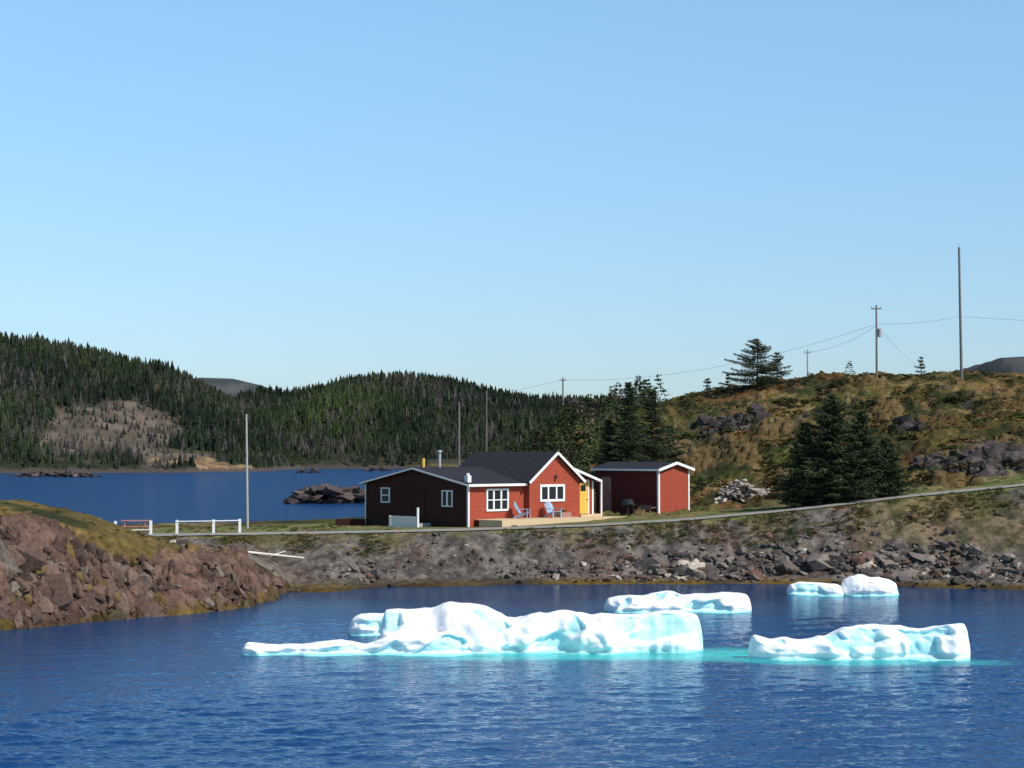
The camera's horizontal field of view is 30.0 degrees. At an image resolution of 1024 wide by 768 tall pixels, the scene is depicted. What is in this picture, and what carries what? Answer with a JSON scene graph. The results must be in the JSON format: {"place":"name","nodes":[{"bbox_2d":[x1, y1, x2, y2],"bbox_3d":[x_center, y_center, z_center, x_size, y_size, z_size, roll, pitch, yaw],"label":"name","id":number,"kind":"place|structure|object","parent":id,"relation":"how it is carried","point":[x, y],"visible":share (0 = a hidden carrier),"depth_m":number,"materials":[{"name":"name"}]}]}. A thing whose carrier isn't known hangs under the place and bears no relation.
{"place":"outdoors","nodes":[
{"label":"outdoors","id":0,"kind":"place"},
{"bbox_2d":[470,486,523,526],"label":"wing front wall","id":1,"kind":"structure","parent":0,"point":[478,502],"depth_m":119.08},
{"bbox_2d":[468,487,469,526],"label":"wing corner trim","id":2,"kind":"structure","parent":1,"relation":"attached to","point":[468,506],"depth_m":117.82,"materials":[{"name":"white paint"}]},
{"bbox_2d":[486,488,508,510],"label":"frame","id":3,"kind":"object","parent":1,"relation":"attached to","point":[494,499],"visible":1,"depth_m":119.53,"materials":[{"name":"white paint"}]},
{"bbox_2d":[488,490,506,508],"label":"glass","id":4,"kind":"object","parent":3,"relation":"attached to","point":[497,502],"visible":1,"depth_m":119.60,"materials":[{"name":"black glass"}]},
{"bbox_2d":[0,469,1023,767],"bbox_3d":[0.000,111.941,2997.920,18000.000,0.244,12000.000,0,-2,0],"label":"water","id":5,"kind":"structure","parent":0,"point":[190,691],"depth_m":59.74,"materials":[{"name":"blue liquid"}]},
{"bbox_2d":[8,470,101,476],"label":"rocky islet","id":6,"kind":"object","parent":5,"relation":"in","point":[63,474],"visible":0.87,"depth_m":537.16,"materials":[{"name":"stone"}]},
{"bbox_2d":[295,468,322,472],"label":"rocky islet","id":7,"kind":"object","parent":5,"relation":"in","point":[311,471],"visible":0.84,"depth_m":638.21,"materials":[{"name":"stone"}]},
{"bbox_2d":[283,483,364,503],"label":"rocky islet","id":8,"kind":"object","parent":5,"relation":"in","point":[325,493],"visible":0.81,"depth_m":267.92,"materials":[{"name":"grey stone"}]},
{"bbox_2d":[362,467,391,470],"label":"rocky islet","id":9,"kind":"object","parent":5,"relation":"in","point":[379,469],"visible":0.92,"depth_m":698.16,"materials":[{"name":"stone"}]},
{"bbox_2d":[241,601,702,656],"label":"iceberg","id":10,"kind":"object","parent":5,"relation":"in","point":[448,629],"visible":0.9,"depth_m":69.96,"materials":[{"name":"white ice"}]},
{"bbox_2d":[604,591,751,612],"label":"iceberg","id":11,"kind":"object","parent":5,"relation":"in","point":[727,602],"visible":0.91,"depth_m":87.39,"materials":[{"name":"white ice"}]},
{"bbox_2d":[786,574,898,596],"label":"iceberg","id":12,"kind":"object","parent":5,"relation":"in","point":[859,585],"visible":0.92,"depth_m":97.47,"materials":[{"name":"white ice"}]},
{"bbox_2d":[748,623,969,661],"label":"iceberg","id":13,"kind":"object","parent":5,"relation":"in","point":[948,642],"visible":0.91,"depth_m":67.60,"materials":[{"name":"white ice"}]},
{"bbox_2d":[0,348,1023,628],"bbox_3d":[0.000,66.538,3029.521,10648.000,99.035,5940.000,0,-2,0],"label":"terrain","id":14,"kind":"structure","parent":0,"point":[988,532],"depth_m":111.70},
{"bbox_2d":[121,520,150,532],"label":"picnic table","id":15,"kind":"object","parent":14,"relation":"on","point":[145,526],"visible":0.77,"depth_m":113.93,"materials":[{"name":"brown wood"}]},
{"bbox_2d":[0,524,290,630],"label":"rock outcrop","id":16,"kind":"object","parent":14,"relation":"on","point":[51,586],"visible":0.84,"depth_m":83.95,"materials":[{"name":"brown stone"}]},
{"bbox_2d":[114,519,240,533],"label":"white fence","id":17,"kind":"object","parent":14,"relation":"on","point":[213,526],"visible":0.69,"depth_m":112.70,"materials":[{"name":"paint"}]},
{"bbox_2d":[245,414,248,527],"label":"utility pole","id":18,"kind":"object","parent":14,"relation":"on","point":[247,510],"visible":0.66,"depth_m":121.81,"materials":[{"name":"grey wood"}]},
{"bbox_2d":[248,551,303,558],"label":"driftwood log","id":19,"kind":"object","parent":14,"relation":"on","point":[260,553],"visible":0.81,"depth_m":103.95,"materials":[{"name":"white wood"}]},
{"bbox_2d":[0,331,659,469],"bbox_3d":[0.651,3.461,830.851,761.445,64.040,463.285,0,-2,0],"label":"distant spruce forest","id":20,"kind":"object","parent":14,"relation":"on","point":[202,424],"visible":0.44,"depth_m":819.12,"materials":[{"name":"green plant"}]},
{"bbox_2d":[335,519,364,525],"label":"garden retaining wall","id":21,"kind":"structure","parent":14,"relation":"on","point":[351,522],"depth_m":124.36,"materials":[{"name":"brown wood"}]},
{"bbox_2d":[366,470,466,526],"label":"wing gable wall","id":22,"kind":"structure","parent":14,"relation":"on","point":[404,486],"depth_m":121.34,"materials":[{"name":"wood"}]},
{"bbox_2d":[365,483,365,524],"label":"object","id":23,"kind":"structure","parent":22,"relation":"attached to","point":[365,503],"depth_m":124.62,"materials":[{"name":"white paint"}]},
{"bbox_2d":[359,468,411,483],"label":"wing roof back","id":24,"kind":"structure","parent":22,"relation":"on","point":[387,476],"depth_m":123.01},
{"bbox_2d":[359,468,411,483],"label":"wing rake board","id":25,"kind":"object","parent":22,"relation":"attached to","point":[385,475],"visible":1,"depth_m":122.85,"materials":[{"name":"white paint"}]},
{"bbox_2d":[381,487,389,502],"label":"frame","id":26,"kind":"object","parent":22,"relation":"attached to","point":[385,495],"visible":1,"depth_m":123.24,"materials":[{"name":"white paint"}]},
{"bbox_2d":[382,489,388,501],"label":"glass","id":27,"kind":"object","parent":26,"relation":"in","point":[385,492],"visible":1,"depth_m":123.27,"materials":[{"name":"black glass"}]},
{"bbox_2d":[414,492,423,522],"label":"side door","id":28,"kind":"structure","parent":22,"relation":"attached to","point":[419,500],"depth_m":120.86,"materials":[{"name":"brown wood"}]},
{"bbox_2d":[413,491,424,522],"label":"side door trim","id":29,"kind":"structure","parent":22,"relation":"attached to","point":[424,503],"depth_m":120.74,"materials":[{"name":"brown wood"}]},
{"bbox_2d":[438,452,440,466],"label":"stove pipe","id":30,"kind":"object","parent":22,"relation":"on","point":[439,459],"visible":0.66,"depth_m":123.50,"materials":[{"name":"grey metal"}]},
{"bbox_2d":[412,468,467,485],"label":"wing rake board","id":31,"kind":"object","parent":22,"relation":"attached to","point":[439,477],"visible":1,"depth_m":119.21,"materials":[{"name":"white paint"}]},
{"bbox_2d":[441,490,452,506],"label":"frame","id":32,"kind":"object","parent":22,"relation":"attached to","point":[446,498],"visible":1,"depth_m":119.08,"materials":[{"name":"white paint"}]},
{"bbox_2d":[443,491,450,505],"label":"glass","id":33,"kind":"object","parent":32,"relation":"in","point":[444,498],"visible":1,"depth_m":119.16,"materials":[{"name":"glass"}]},
{"bbox_2d":[464,476,470,481],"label":"vent box","id":34,"kind":"object","parent":22,"relation":"on","point":[467,478],"visible":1,"depth_m":118.36,"materials":[{"name":"white metal"}]},
{"bbox_2d":[467,486,467,526],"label":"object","id":35,"kind":"structure","parent":22,"relation":"attached to","point":[467,506],"depth_m":117.82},
{"bbox_2d":[412,467,527,484],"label":"wing roof front","id":36,"kind":"structure","parent":22,"relation":"on","point":[480,475],"depth_m":121.23,"materials":[{"name":"black"}]},
{"bbox_2d":[468,483,526,486],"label":"wing gutter","id":37,"kind":"object","parent":36,"relation":"attached to","point":[483,485],"visible":1,"depth_m":119.06,"materials":[{"name":"white metal"}]},
{"bbox_2d":[459,452,556,483],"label":"roof","id":38,"kind":"structure","parent":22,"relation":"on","point":[525,467],"depth_m":123.88,"materials":[{"name":"black"}]},
{"bbox_2d":[529,452,557,483],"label":"rake board","id":39,"kind":"object","parent":38,"relation":"attached to","point":[542,469],"visible":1,"depth_m":121.52,"materials":[{"name":"white paint"}]},
{"bbox_2d":[557,455,583,482],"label":"roof","id":40,"kind":"structure","parent":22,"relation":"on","point":[581,481],"depth_m":123.67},
{"bbox_2d":[558,452,585,482],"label":"rake board","id":41,"kind":"object","parent":40,"relation":"attached to","point":[572,467],"visible":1,"depth_m":123.39,"materials":[{"name":"white paint"}]},
{"bbox_2d":[419,523,430,526],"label":"side landing","id":42,"kind":"object","parent":14,"relation":"on","point":[424,524],"visible":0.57,"depth_m":119.66,"materials":[{"name":"grey wood"}]},
{"bbox_2d":[389,508,418,526],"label":"side railing","id":43,"kind":"object","parent":42,"relation":"on","point":[402,521],"visible":0.78,"depth_m":119.88,"materials":[{"name":"white paint"}]},
{"bbox_2d":[458,402,459,466],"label":"utility pole","id":44,"kind":"object","parent":14,"relation":"on","point":[458,434],"visible":0.66,"depth_m":141.90,"materials":[{"name":"grey wood"}]},
{"bbox_2d":[486,391,486,451],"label":"utility pole","id":45,"kind":"object","parent":14,"relation":"on","point":[486,421],"visible":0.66,"depth_m":204.92,"materials":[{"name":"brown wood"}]},
{"bbox_2d":[2,477,1023,556],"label":"grass tufts","id":46,"kind":"object","parent":14,"relation":"on","point":[365,551],"visible":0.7,"depth_m":111.51,"materials":[{"name":"green plant"}]},
{"bbox_2d":[524,485,527,517],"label":"wall","id":47,"kind":"structure","parent":14,"relation":"on","point":[525,498],"depth_m":121.20,"materials":[{"name":"red"}]},
{"bbox_2d":[474,517,586,520],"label":"deck boards","id":48,"kind":"object","parent":14,"relation":"on","point":[502,519],"visible":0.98,"depth_m":119.70,"materials":[{"name":"brown wood"}]},
{"bbox_2d":[513,502,529,518],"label":"adirondack chair","id":49,"kind":"object","parent":48,"relation":"on","point":[517,509],"visible":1,"depth_m":119.72,"materials":[{"name":"paint"}]},
{"bbox_2d":[479,517,588,526],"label":"deck skirt","id":50,"kind":"object","parent":48,"relation":"attached to","point":[495,523],"visible":0.36,"depth_m":117.73,"materials":[{"name":"brown wood"}]},
{"bbox_2d":[544,501,562,517],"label":"adirondack chair","id":51,"kind":"object","parent":48,"relation":"on","point":[550,508],"visible":1,"depth_m":121.16,"materials":[{"name":"paint"}]},
{"bbox_2d":[556,509,570,516],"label":"planter box","id":52,"kind":"object","parent":48,"relation":"on","point":[566,514],"visible":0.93,"depth_m":122.13,"materials":[{"name":"brown wood"}]},
{"bbox_2d":[528,456,579,517],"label":"gable wall","id":53,"kind":"structure","parent":14,"relation":"on","point":[565,474],"depth_m":122.81,"materials":[{"name":"red"}]},
{"bbox_2d":[540,484,564,501],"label":"frame","id":54,"kind":"object","parent":53,"relation":"attached to","point":[548,486],"visible":1,"depth_m":122.29,"materials":[{"name":"white paint"}]},
{"bbox_2d":[542,487,562,498],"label":"glass","id":55,"kind":"object","parent":54,"relation":"in","point":[552,492],"visible":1,"depth_m":122.51,"materials":[{"name":"black glass"}]},
{"bbox_2d":[560,377,565,408],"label":"utility pole","id":56,"kind":"object","parent":14,"relation":"on","point":[562,380],"visible":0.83,"depth_m":240.05,"materials":[{"name":"grey wood"}]},
{"bbox_2d":[394,381,556,395],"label":"power line","id":57,"kind":"object","parent":56,"relation":"attached to","point":[480,394],"visible":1,"depth_m":302.04,"materials":[{"name":"metal"}]},
{"bbox_2d":[460,373,669,472],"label":"spruce thicket","id":58,"kind":"object","parent":14,"relation":"on","point":[565,424],"visible":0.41,"depth_m":177.05,"materials":[{"name":"green plant"}]},
{"bbox_2d":[578,472,598,481],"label":"entry roof","id":59,"kind":"structure","parent":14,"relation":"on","point":[594,480],"depth_m":125.46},
{"bbox_2d":[575,468,602,481],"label":"entry rake board","id":60,"kind":"object","parent":59,"relation":"attached to","point":[589,475],"visible":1,"depth_m":124.84,"materials":[{"name":"white wood"}]},
{"bbox_2d":[592,481,593,513],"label":"entry corner post","id":61,"kind":"object","parent":59,"relation":"attached to","point":[592,497],"visible":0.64,"depth_m":125.81,"materials":[{"name":"white paint"}]},
{"bbox_2d":[600,482,601,515],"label":"porch post","id":62,"kind":"object","parent":59,"relation":"attached to","point":[601,498],"visible":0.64,"depth_m":125.71,"materials":[{"name":"white paint"}]},
{"bbox_2d":[166,501,1023,590],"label":"shore rocks","id":63,"kind":"object","parent":14,"relation":"on","point":[696,569],"visible":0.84,"depth_m":107.81,"materials":[{"name":"grey stone"}]},
{"bbox_2d":[580,514,625,520],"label":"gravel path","id":64,"kind":"structure","parent":14,"relation":"on","point":[595,517],"depth_m":124.53,"materials":[{"name":"beige gravel"}]},
{"bbox_2d":[588,420,620,476],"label":"spruce tree","id":65,"kind":"object","parent":14,"relation":"on","point":[605,451],"visible":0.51,"depth_m":146.83,"materials":[{"name":"green plant"}]},
{"bbox_2d":[601,382,654,463],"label":"spruce tree","id":66,"kind":"object","parent":14,"relation":"on","point":[634,445],"visible":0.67,"depth_m":145.69,"materials":[{"name":"green plant"}]},
{"bbox_2d":[622,499,635,515],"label":"barbecue grill","id":67,"kind":"object","parent":14,"relation":"on","point":[627,502],"visible":0.96,"depth_m":127.22,"materials":[{"name":"metal"}]},
{"bbox_2d":[591,461,694,513],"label":"red shed","id":68,"kind":"structure","parent":14,"relation":"on","point":[661,487],"depth_m":128.44,"materials":[{"name":"red wood"}]},
{"bbox_2d":[601,477,610,511],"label":"door","id":69,"kind":"structure","parent":68,"relation":"in","point":[606,483],"depth_m":130.04,"materials":[{"name":"brown wood"}]},
{"bbox_2d":[633,505,655,511],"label":"wheelbarrow","id":70,"kind":"object","parent":14,"relation":"on","point":[646,507],"visible":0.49,"depth_m":126.36,"materials":[{"name":"metal"}]},
{"bbox_2d":[635,389,676,461],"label":"spruce tree","id":71,"kind":"object","parent":14,"relation":"on","point":[651,404],"visible":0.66,"depth_m":147.70,"materials":[{"name":"green plant"}]},
{"bbox_2d":[656,425,686,464],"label":"spruce tree","id":72,"kind":"object","parent":14,"relation":"on","point":[678,453],"visible":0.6,"depth_m":149.72,"materials":[{"name":"green plant"}]},
{"bbox_2d":[701,378,718,397],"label":"spruce tree","id":73,"kind":"object","parent":14,"relation":"on","point":[707,389],"visible":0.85,"depth_m":182.03,"materials":[{"name":"green plant"}]},
{"bbox_2d":[720,374,735,396],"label":"spruce tree","id":74,"kind":"object","parent":14,"relation":"on","point":[727,392],"visible":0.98,"depth_m":182.02,"materials":[{"name":"green plant"}]},
{"bbox_2d":[713,479,779,503],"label":"stone pile","id":75,"kind":"object","parent":14,"relation":"on","point":[736,485],"visible":0.94,"depth_m":133.66,"materials":[{"name":"grey stone"}]},
{"bbox_2d":[713,339,780,390],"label":"spruce tree","id":76,"kind":"object","parent":14,"relation":"on","point":[761,381],"visible":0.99,"depth_m":182.70,"materials":[{"name":"green plant"}]},
{"bbox_2d":[759,352,804,384],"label":"spruce tree","id":77,"kind":"object","parent":14,"relation":"on","point":[777,361],"visible":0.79,"depth_m":183.75,"materials":[{"name":"green plant"}]},
{"bbox_2d":[541,369,1023,510],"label":"hillside shrubs","id":78,"kind":"object","parent":14,"relation":"on","point":[875,420],"visible":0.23,"depth_m":157.53,"materials":[{"name":"green plant"}]},
{"bbox_2d":[772,423,830,507],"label":"spruce tree","id":79,"kind":"object","parent":14,"relation":"on","point":[796,486],"visible":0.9,"depth_m":117.83,"materials":[{"name":"green plant"}]},
{"bbox_2d":[804,349,810,374],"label":"utility pole","id":80,"kind":"object","parent":14,"relation":"on","point":[807,352],"visible":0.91,"depth_m":200.14,"materials":[{"name":"grey wood"}]},
{"bbox_2d":[765,394,880,504],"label":"spruce tree","id":81,"kind":"object","parent":14,"relation":"on","point":[827,440],"visible":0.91,"depth_m":117.10,"materials":[{"name":"green plant"}]},
{"bbox_2d":[632,361,1023,498],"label":"young spruces","id":82,"kind":"object","parent":14,"relation":"on","point":[841,384],"visible":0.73,"depth_m":152.42,"materials":[{"name":"green plant"}]},
{"bbox_2d":[811,410,905,500],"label":"spruce tree","id":83,"kind":"object","parent":14,"relation":"on","point":[866,439],"visible":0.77,"depth_m":117.29,"materials":[{"name":"green plant"}]},
{"bbox_2d":[695,402,1023,477],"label":"hillside rocks","id":84,"kind":"object","parent":14,"relation":"on","point":[910,424],"visible":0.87,"depth_m":131.06,"materials":[{"name":"grey stone"}]},
{"bbox_2d":[871,305,881,376],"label":"utility pole","id":85,"kind":"object","parent":14,"relation":"on","point":[879,332],"visible":0.94,"depth_m":186.15,"materials":[{"name":"brown wood"}]},
{"bbox_2d":[607,328,863,379],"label":"power line","id":86,"kind":"object","parent":85,"relation":"attached to","point":[733,363],"visible":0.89,"depth_m":202.32,"materials":[{"name":"metal"}]},
{"bbox_2d":[863,437,915,498],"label":"spruce tree","id":87,"kind":"object","parent":14,"relation":"on","point":[891,470],"visible":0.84,"depth_m":117.36,"materials":[{"name":"green plant"}]},
{"bbox_2d":[914,357,931,378],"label":"spruce tree","id":88,"kind":"object","parent":14,"relation":"on","point":[921,367],"visible":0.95,"depth_m":186.10,"materials":[{"name":"green plant"}]},
{"bbox_2d":[958,247,962,378],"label":"radio mast","id":89,"kind":"object","parent":14,"relation":"on","point":[960,326],"visible":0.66,"depth_m":184.25,"materials":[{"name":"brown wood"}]},
{"bbox_2d":[0,0,1023,401],"label":"sky","id":90,"kind":"structure","parent":0,"point":[515,195],"materials":[{"name":"blue"}]},
{"bbox_2d":[146,483,1023,535],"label":"gravel road","id":91,"kind":"structure","parent":0,"point":[601,524],"depth_m":113.55,"materials":[{"name":"grey gravel"}]},
{"bbox_2d":[582,476,592,513],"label":"entry wall","id":92,"kind":"structure","parent":0,"point":[590,496],"depth_m":125.66,"materials":[{"name":"wood"}]},
{"bbox_2d":[586,480,588,513],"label":"front door frame","id":93,"kind":"object","parent":92,"relation":"attached to","point":[588,496],"visible":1,"depth_m":125.45,"materials":[{"name":"white paint"}]},
{"bbox_2d":[580,481,587,513],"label":"front door","id":94,"kind":"structure","parent":93,"relation":"attached to","point":[583,502],"depth_m":125.17,"materials":[{"name":"yellow wood"}]},
{"bbox_2d":[580,485,585,490],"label":"front door window","id":95,"kind":"structure","parent":94,"relation":"attached to","point":[582,487],"depth_m":125.11,"materials":[{"name":"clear glass"}]}
]}

